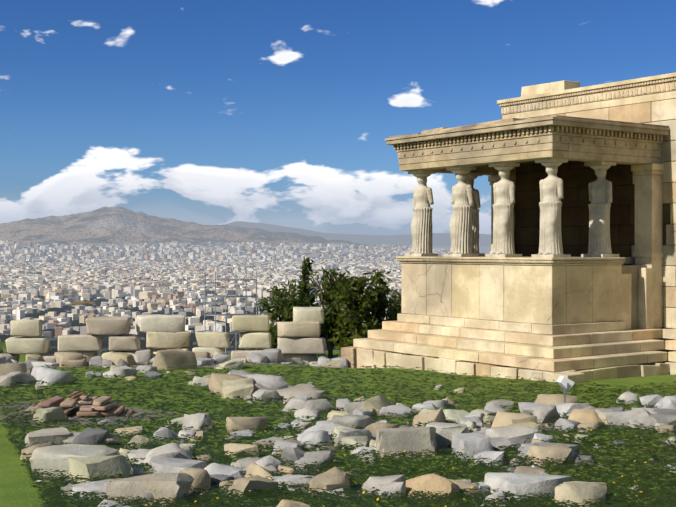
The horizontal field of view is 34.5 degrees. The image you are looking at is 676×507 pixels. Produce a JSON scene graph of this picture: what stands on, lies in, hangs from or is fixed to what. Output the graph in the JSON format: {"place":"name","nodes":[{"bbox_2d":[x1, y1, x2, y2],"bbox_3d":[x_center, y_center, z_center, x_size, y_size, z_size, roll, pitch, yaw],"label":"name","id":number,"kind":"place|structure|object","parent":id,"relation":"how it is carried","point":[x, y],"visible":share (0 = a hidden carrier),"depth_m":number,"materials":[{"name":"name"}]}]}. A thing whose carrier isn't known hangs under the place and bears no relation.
{"place":"outdoors","nodes":[
{"label":"outdoors","id":0,"kind":"place"},
{"bbox_2d":[0,206,490,355],"bbox_3d":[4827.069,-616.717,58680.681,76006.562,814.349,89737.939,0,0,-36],"label":"mountains","id":1,"kind":"structure","parent":0,"point":[105,225],"depth_m":8448.88,"materials":[{"name":"grey stone"}]},
{"bbox_2d":[0,240,445,353],"bbox_3d":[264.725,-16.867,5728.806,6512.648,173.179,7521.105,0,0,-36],"label":"city buildings","id":2,"kind":"structure","parent":1,"relation":"on","point":[51,288],"depth_m":2812.62,"materials":[{"name":"white concrete"}]},
{"bbox_2d":[0,0,502,233],"bbox_3d":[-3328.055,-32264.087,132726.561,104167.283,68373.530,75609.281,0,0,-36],"label":"cloud","id":3,"kind":"structure","parent":0,"point":[332,196],"depth_m":148949.70,"materials":[{"name":"white"}]},
{"bbox_2d":[0,341,675,506],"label":"hilltop ground","id":4,"kind":"structure","parent":0,"point":[17,489],"depth_m":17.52,"materials":[{"name":"green plant"}]},
{"bbox_2d":[31,391,133,415],"bbox_3d":[-3.737,2.187,15.586,1.535,0.328,0.929,0,0,1],"label":"brick pile","id":5,"kind":"object","parent":4,"relation":"on","point":[96,405],"visible":0.79,"depth_m":15.47,"materials":[{"name":"brown brick"}]},
{"bbox_2d":[0,307,332,365],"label":"stone block wall","id":6,"kind":"structure","parent":4,"relation":"on","point":[300,337],"depth_m":28.17,"materials":[{"name":"beige stone"}]},
{"bbox_2d":[0,348,348,367],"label":"foundation rubble","id":7,"kind":"object","parent":4,"relation":"on","point":[71,359],"visible":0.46,"depth_m":26.97,"materials":[{"name":"stone"}]},
{"bbox_2d":[204,271,256,352],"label":"scaffolding","id":8,"kind":"object","parent":4,"relation":"on","point":[225,314],"visible":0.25,"depth_m":118.08,"materials":[{"name":"silver metal"}]},
{"bbox_2d":[25,422,467,504],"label":"stone slabs","id":9,"kind":"structure","parent":4,"relation":"on","point":[432,436],"depth_m":9.92,"materials":[{"name":"stone"}]},
{"bbox_2d":[255,278,310,348],"bbox_3d":[-1.757,2.226,35.681,1.928,2.862,1.949,0,0,-36],"label":"evergreen shrub","id":10,"kind":"object","parent":4,"relation":"on","point":[285,307],"depth_m":35.39,"materials":[{"name":"green plant"}]},
{"bbox_2d":[296,256,318,306],"bbox_3d":[-1.004,1.863,37.222,1.152,3.537,1.258,0,0,-36],"label":"cypress tree","id":11,"kind":"object","parent":4,"relation":"on","point":[311,297],"depth_m":37.20,"materials":[{"name":"green plant"}]},
{"bbox_2d":[306,267,353,357],"bbox_3d":[-0.286,2.054,36.249,2.093,3.207,1.802,0,0,-36],"label":"evergreen shrub","id":12,"kind":"object","parent":4,"relation":"on","point":[330,291],"depth_m":36.17,"materials":[{"name":"green plant"}]},
{"bbox_2d":[0,349,675,506],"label":"rocks","id":13,"kind":"object","parent":4,"relation":"on","point":[508,429],"visible":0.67,"depth_m":11.84,"materials":[{"name":"grey stone"}]},
{"bbox_2d":[557,376,574,402],"bbox_3d":[3.201,2.031,15.348,0.208,0.610,0.200,0,0,-16],"label":"floodlight","id":14,"kind":"object","parent":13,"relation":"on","point":[565,383],"visible":0.77,"depth_m":15.28,"materials":[{"name":"silver metal"}]},
{"bbox_2d":[40,375,662,506],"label":"wildflowers","id":15,"kind":"object","parent":4,"relation":"on","point":[451,482],"visible":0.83,"depth_m":9.10,"materials":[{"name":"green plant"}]},
{"bbox_2d":[327,274,381,356],"bbox_3d":[0.619,2.149,35.272,1.819,3.004,1.933,0,0,-36],"label":"evergreen shrub","id":16,"kind":"object","parent":4,"relation":"on","point":[363,302],"depth_m":34.98,"materials":[{"name":"green plant"}]},
{"bbox_2d":[354,269,400,329],"bbox_3d":[1.205,2.071,36.291,2.132,3.164,2.050,0,0,-36],"label":"evergreen shrub","id":17,"kind":"object","parent":4,"relation":"on","point":[384,290],"depth_m":35.97,"materials":[{"name":"green plant"}]},
{"bbox_2d":[385,288,400,320],"bbox_3d":[2.263,2.372,37.708,2.032,2.546,1.916,0,0,-36],"label":"evergreen shrub","id":18,"kind":"object","parent":4,"relation":"on","point":[397,306],"depth_m":37.16,"materials":[{"name":"green plant"}]},
{"bbox_2d":[341,256,669,382],"bbox_3d":[4.289,1.695,26.335,4.944,3.227,7.619,0,0,-36],"label":"stepped podium","id":19,"kind":"object","parent":4,"relation":"on","point":[575,319],"visible":0.94,"depth_m":24.81,"materials":[{"name":"stone"}]},
{"bbox_2d":[405,170,437,255],"bbox_3d":[2.135,-1.025,27.905,0.600,2.200,0.711,0,0,-36],"label":"caryatid","id":20,"kind":"object","parent":19,"relation":"on","point":[421,227],"visible":1,"depth_m":27.75,"materials":[{"name":"stone"}]},
{"bbox_2d":[443,166,477,256],"bbox_3d":[3.005,-1.018,26.689,0.603,2.200,0.706,0,0,-36],"label":"caryatid","id":21,"kind":"object","parent":19,"relation":"on","point":[460,224],"visible":1,"depth_m":26.52,"materials":[{"name":"stone"}]},
{"bbox_2d":[455,172,484,255],"bbox_3d":[3.454,-1.030,28.848,0.602,2.199,0.712,0,0,-36],"label":"caryatid","id":22,"kind":"object","parent":19,"relation":"on","point":[471,176],"visible":0.38,"depth_m":28.65,"materials":[{"name":"stone"}]},
{"bbox_2d":[485,162,521,256],"bbox_3d":[3.853,-1.012,25.502,0.604,2.200,0.709,0,0,-36],"label":"caryatid","id":23,"kind":"object","parent":19,"relation":"on","point":[503,207],"visible":1,"depth_m":25.33,"materials":[{"name":"stone"}]},
{"bbox_2d":[531,158,570,257],"bbox_3d":[4.723,-1.006,24.284,0.603,2.200,0.711,0,0,-36],"label":"caryatid","id":24,"kind":"object","parent":19,"relation":"on","point":[550,205],"visible":1,"depth_m":24.11,"materials":[{"name":"stone"}]},
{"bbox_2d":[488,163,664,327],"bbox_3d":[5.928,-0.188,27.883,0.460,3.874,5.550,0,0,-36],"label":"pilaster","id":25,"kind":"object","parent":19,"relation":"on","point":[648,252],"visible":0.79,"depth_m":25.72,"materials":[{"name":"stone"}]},
{"bbox_2d":[581,161,618,256],"bbox_3d":[6.041,-1.012,25.224,0.602,2.198,0.713,0,0,-36],"label":"caryatid","id":26,"kind":"object","parent":19,"relation":"on","point":[600,194],"visible":1,"depth_m":25.06,"materials":[{"name":"stone"}]},
{"bbox_2d":[497,72,675,374],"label":"temple building","id":27,"kind":"structure","parent":4,"relation":"on","point":[649,100],"depth_m":27.09,"materials":[{"name":"stone"}]},
{"bbox_2d":[385,115,669,175],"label":"porch entablature","id":28,"kind":"structure","parent":27,"relation":"attached to","point":[480,147],"depth_m":25.05,"materials":[{"name":"stone"}]},
{"bbox_2d":[0,0,675,234],"label":"sky","id":29,"kind":"structure","parent":0,"point":[66,92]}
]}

